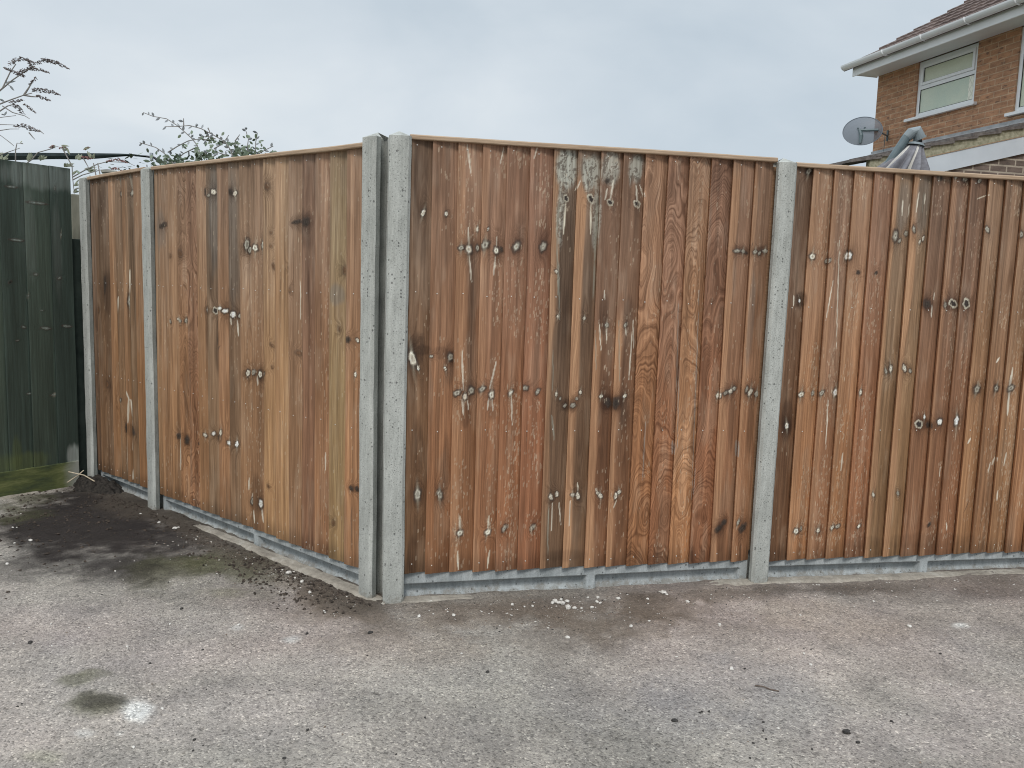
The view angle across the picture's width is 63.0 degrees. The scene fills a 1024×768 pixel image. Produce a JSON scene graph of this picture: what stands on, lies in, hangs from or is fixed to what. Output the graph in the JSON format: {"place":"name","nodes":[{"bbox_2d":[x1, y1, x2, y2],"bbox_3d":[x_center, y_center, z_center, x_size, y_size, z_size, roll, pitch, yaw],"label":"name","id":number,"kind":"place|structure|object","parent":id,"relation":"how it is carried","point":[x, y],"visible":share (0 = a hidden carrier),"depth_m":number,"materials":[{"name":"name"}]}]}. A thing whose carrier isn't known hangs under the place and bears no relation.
{"place":"outdoors","nodes":[
{"label":"outdoors","id":0,"kind":"place"},
{"bbox_2d":[148,529,779,632],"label":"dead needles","id":1,"kind":"object","parent":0,"point":[413,606],"visible":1,"depth_m":3.68,"materials":[{"name":"brown plant"}]},
{"bbox_2d":[0,0,965,193],"label":"sky","id":2,"kind":"structure","parent":0,"point":[762,78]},
{"bbox_2d":[0,486,1023,767],"bbox_3d":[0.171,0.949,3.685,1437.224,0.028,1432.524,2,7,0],"label":"ground","id":3,"kind":"structure","parent":0,"point":[88,690],"depth_m":3.01,"materials":[{"name":"grey asphalt"}]},
{"bbox_2d":[0,491,38,499],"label":"kerb strip","id":4,"kind":"object","parent":3,"relation":"on","point":[11,496],"visible":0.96,"depth_m":5.10,"materials":[{"name":"grey concrete"}]},
{"bbox_2d":[0,460,78,496],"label":"wooden gravel board","id":5,"kind":"object","parent":3,"relation":"on","point":[44,478],"visible":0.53,"depth_m":5.22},
{"bbox_2d":[0,159,86,476],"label":"green fence panel","id":6,"kind":"object","parent":3,"relation":"on","point":[42,404],"visible":1,"depth_m":5.14,"materials":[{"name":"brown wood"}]},
{"bbox_2d":[0,56,134,192],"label":"buddleia","id":7,"kind":"object","parent":3,"relation":"on","point":[41,157],"visible":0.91,"depth_m":5.73,"materials":[{"name":"green plant"}]},
{"bbox_2d":[71,194,79,238],"bbox_3d":[-2.915,-0.220,5.652,0.070,2.080,0.080,-3,8,-34],"label":"wooden post","id":8,"kind":"object","parent":3,"relation":"on","point":[75,215],"visible":0.14,"depth_m":5.51,"materials":[{"name":"brown wood"}]},
{"bbox_2d":[2,153,167,163],"bbox_3d":[-4.257,-0.901,7.889,2.738,2.429,0.910,2,7,0],"label":"garden canopy","id":9,"kind":"object","parent":3,"relation":"on","point":[19,156],"visible":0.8,"depth_m":7.31,"materials":[{"name":"metal"}]},
{"bbox_2d":[79,175,100,476],"bbox_3d":[-2.700,-0.160,5.408,0.095,2.330,0.115,8,9,41],"label":"concrete post","id":10,"kind":"object","parent":3,"relation":"on","point":[88,314],"visible":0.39,"depth_m":5.33,"materials":[{"name":"grey concrete"}]},
{"bbox_2d":[69,474,123,493],"bbox_3d":[-2.651,0.637,5.340,0.681,0.110,0.320,7,9,39],"label":"soil heap","id":11,"kind":"object","parent":3,"relation":"on","point":[100,484],"visible":0.57,"depth_m":5.27,"materials":[{"name":"brown soil"}]},
{"bbox_2d":[68,471,94,481],"bbox_3d":[-2.716,0.584,5.287,0.214,0.046,0.024,4,7,19],"label":"straw","id":12,"kind":"object","parent":11,"relation":"on","point":[81,474],"visible":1,"depth_m":5.29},
{"bbox_2d":[101,170,116,173],"bbox_3d":[-2.958,-0.393,6.207,0.104,2.330,0.104,0,7,-17],"label":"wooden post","id":13,"kind":"object","parent":3,"relation":"on","point":[106,171],"visible":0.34,"depth_m":6.02,"materials":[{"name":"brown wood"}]},
{"bbox_2d":[101,470,147,500],"bbox_3d":[-2.388,0.667,5.233,0.763,0.226,0.047,8,9,41],"label":"gravel board","id":14,"kind":"object","parent":3,"relation":"on","point":[135,489],"visible":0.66,"depth_m":5.24,"materials":[{"name":"concrete"}]},
{"bbox_2d":[87,167,147,487],"bbox_3d":[-2.371,-0.334,5.100,0.812,1.874,0.076,8,9,41],"label":"fence panel","id":15,"kind":"object","parent":14,"relation":"on","point":[117,266],"visible":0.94,"depth_m":5.10,"materials":[{"name":"brown wood"}]},
{"bbox_2d":[141,166,162,509],"bbox_3d":[-2.057,-0.074,4.842,0.096,2.330,0.115,7,9,40],"label":"concrete post","id":16,"kind":"object","parent":3,"relation":"on","point":[155,499],"visible":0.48,"depth_m":4.77,"materials":[{"name":"grey concrete"}]},
{"bbox_2d":[77,112,276,174],"bbox_3d":[-2.063,-0.529,5.473,3.095,2.394,1.122,3,7,14],"label":"arching shrub","id":17,"kind":"object","parent":3,"relation":"on","point":[204,155],"visible":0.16,"depth_m":5.10,"materials":[{"name":"green plant"}]},
{"bbox_2d":[0,489,370,614],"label":"soil crumbs","id":18,"kind":"object","parent":3,"relation":"on","point":[277,568],"visible":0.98,"depth_m":4.09,"materials":[{"name":"brown soil"}]},
{"bbox_2d":[163,495,358,584],"bbox_3d":[-1.326,0.807,4.315,1.863,0.226,0.046,7,9,40],"label":"gravel board","id":19,"kind":"object","parent":3,"relation":"on","point":[324,563],"visible":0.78,"depth_m":4.23,"materials":[{"name":"concrete"}]},
{"bbox_2d":[151,142,361,567],"bbox_3d":[-1.311,-0.194,4.183,1.906,1.868,0.077,7,9,40],"label":"fence panel","id":20,"kind":"object","parent":19,"relation":"on","point":[258,286],"visible":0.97,"depth_m":4.07,"materials":[{"name":"brown wood"}]},
{"bbox_2d":[193,524,384,604],"bbox_3d":[-1.156,0.869,4.083,1.690,0.053,0.081,7,9,40],"label":"kerb strip","id":21,"kind":"object","parent":3,"relation":"on","point":[334,581],"visible":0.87,"depth_m":4.00,"materials":[{"name":"grey concrete"}]},
{"bbox_2d":[358,133,388,598],"bbox_3d":[-0.588,0.119,3.583,0.096,2.330,0.115,7,9,40],"label":"concrete post","id":22,"kind":"object","parent":3,"relation":"on","point":[374,210],"visible":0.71,"depth_m":3.52,"materials":[{"name":"grey concrete"}]},
{"bbox_2d":[381,131,411,603],"bbox_3d":[-0.495,0.127,3.537,0.095,2.330,0.115,0,7,-13],"label":"concrete post","id":23,"kind":"object","parent":3,"relation":"on","point":[399,148],"visible":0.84,"depth_m":3.46,"materials":[{"name":"grey concrete"}]},
{"bbox_2d":[402,594,473,602],"bbox_3d":[-0.361,0.951,3.627,0.405,0.045,0.072,0,7,-13],"label":"kerb strip","id":24,"kind":"object","parent":3,"relation":"on","point":[415,599],"visible":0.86,"depth_m":3.64,"materials":[{"name":"grey concrete"}]},
{"bbox_2d":[8,535,1020,765],"bbox_3d":[0.247,1.001,3.249,5.728,0.024,2.416,2,7,0],"label":"fine grit","id":25,"kind":"object","parent":3,"relation":"on","point":[554,619],"visible":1,"depth_m":3.56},
{"bbox_2d":[404,560,746,596],"bbox_3d":[0.319,0.913,3.841,1.637,0.226,0.046,0,7,-13],"label":"gravel board","id":26,"kind":"object","parent":3,"relation":"on","point":[456,582],"visible":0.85,"depth_m":3.82,"materials":[{"name":"concrete"}]},
{"bbox_2d":[404,134,777,573],"bbox_3d":[0.354,-0.093,3.703,1.685,1.870,0.076,0,7,-13],"label":"fence panel","id":27,"kind":"object","parent":26,"relation":"on","point":[586,338],"visible":1,"depth_m":3.67,"materials":[{"name":"brown wood"}]},
{"bbox_2d":[755,685,778,691],"bbox_3d":[0.887,1.057,2.906,0.082,0.007,0.007,6,8,30],"label":"twig","id":28,"kind":"object","parent":3,"relation":"on","point":[767,688],"visible":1,"depth_m":2.90,"materials":[{"name":"wood"}]},
{"bbox_2d":[746,158,796,582],"bbox_3d":[1.193,0.134,3.921,0.096,2.330,0.115,0,7,-12],"label":"concrete post","id":29,"kind":"object","parent":3,"relation":"on","point":[773,358],"visible":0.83,"depth_m":3.84,"materials":[{"name":"grey concrete"}]},
{"bbox_2d":[842,729,850,733],"bbox_3d":[1.051,1.093,2.627,0.024,0.014,0.020,2,7,0],"label":"stone","id":30,"kind":"object","parent":3,"relation":"on","point":[845,731],"visible":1,"depth_m":2.62,"materials":[{"name":"black stone"}]},
{"bbox_2d":[710,569,1023,585],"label":"kerb strip","id":31,"kind":"object","parent":3,"relation":"on","point":[845,578],"visible":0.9,"depth_m":4.07,"materials":[{"name":"grey concrete"}]},
{"bbox_2d":[768,551,1023,576],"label":"gravel board","id":32,"kind":"object","parent":3,"relation":"on","point":[895,564],"visible":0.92,"depth_m":4.16,"materials":[{"name":"concrete"}]},
{"bbox_2d":[769,162,1023,561],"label":"fence panel","id":33,"kind":"object","parent":32,"relation":"on","point":[901,425],"visible":0.99,"depth_m":4.00,"materials":[{"name":"brown wood"}]},
{"bbox_2d":[877,126,929,170],"bbox_3d":[2.743,-0.657,6.558,0.774,2.680,0.774,-5,9,-45],"label":"parasol","id":34,"kind":"object","parent":3,"relation":"on","point":[905,153],"visible":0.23,"depth_m":6.37,"materials":[{"name":"fabric"}]},
{"bbox_2d":[832,118,1023,175],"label":"lean to","id":35,"kind":"object","parent":3,"relation":"on","point":[1001,154],"visible":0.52,"depth_m":9.20,"materials":[{"name":"white brick"}]},
{"bbox_2d":[841,0,1023,156],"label":"brick house","id":36,"kind":"structure","parent":3,"relation":"on","point":[959,68],"depth_m":11.06,"materials":[{"name":"brown brick"}]},
{"bbox_2d":[842,117,888,151],"bbox_3d":[5.219,-3.503,12.032,0.832,0.641,0.396,-1,7,-21],"label":"satellite dish","id":37,"kind":"object","parent":36,"relation":"attached to","point":[862,130],"visible":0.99,"depth_m":11.91,"materials":[{"name":"grey metal"}]},
{"bbox_2d":[904,42,978,122],"bbox_3d":[5.834,-4.052,11.290,0.155,0.793,1.285,0,7,-14],"label":"window","id":38,"kind":"structure","parent":36,"relation":"in","point":[946,83],"depth_m":11.23,"materials":[{"name":"white plastic"}]},
{"bbox_2d":[1004,27,1023,116],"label":"window","id":39,"kind":"structure","parent":36,"relation":"in","point":[1019,105],"depth_m":10.09,"materials":[{"name":"white plastic"}]}
]}

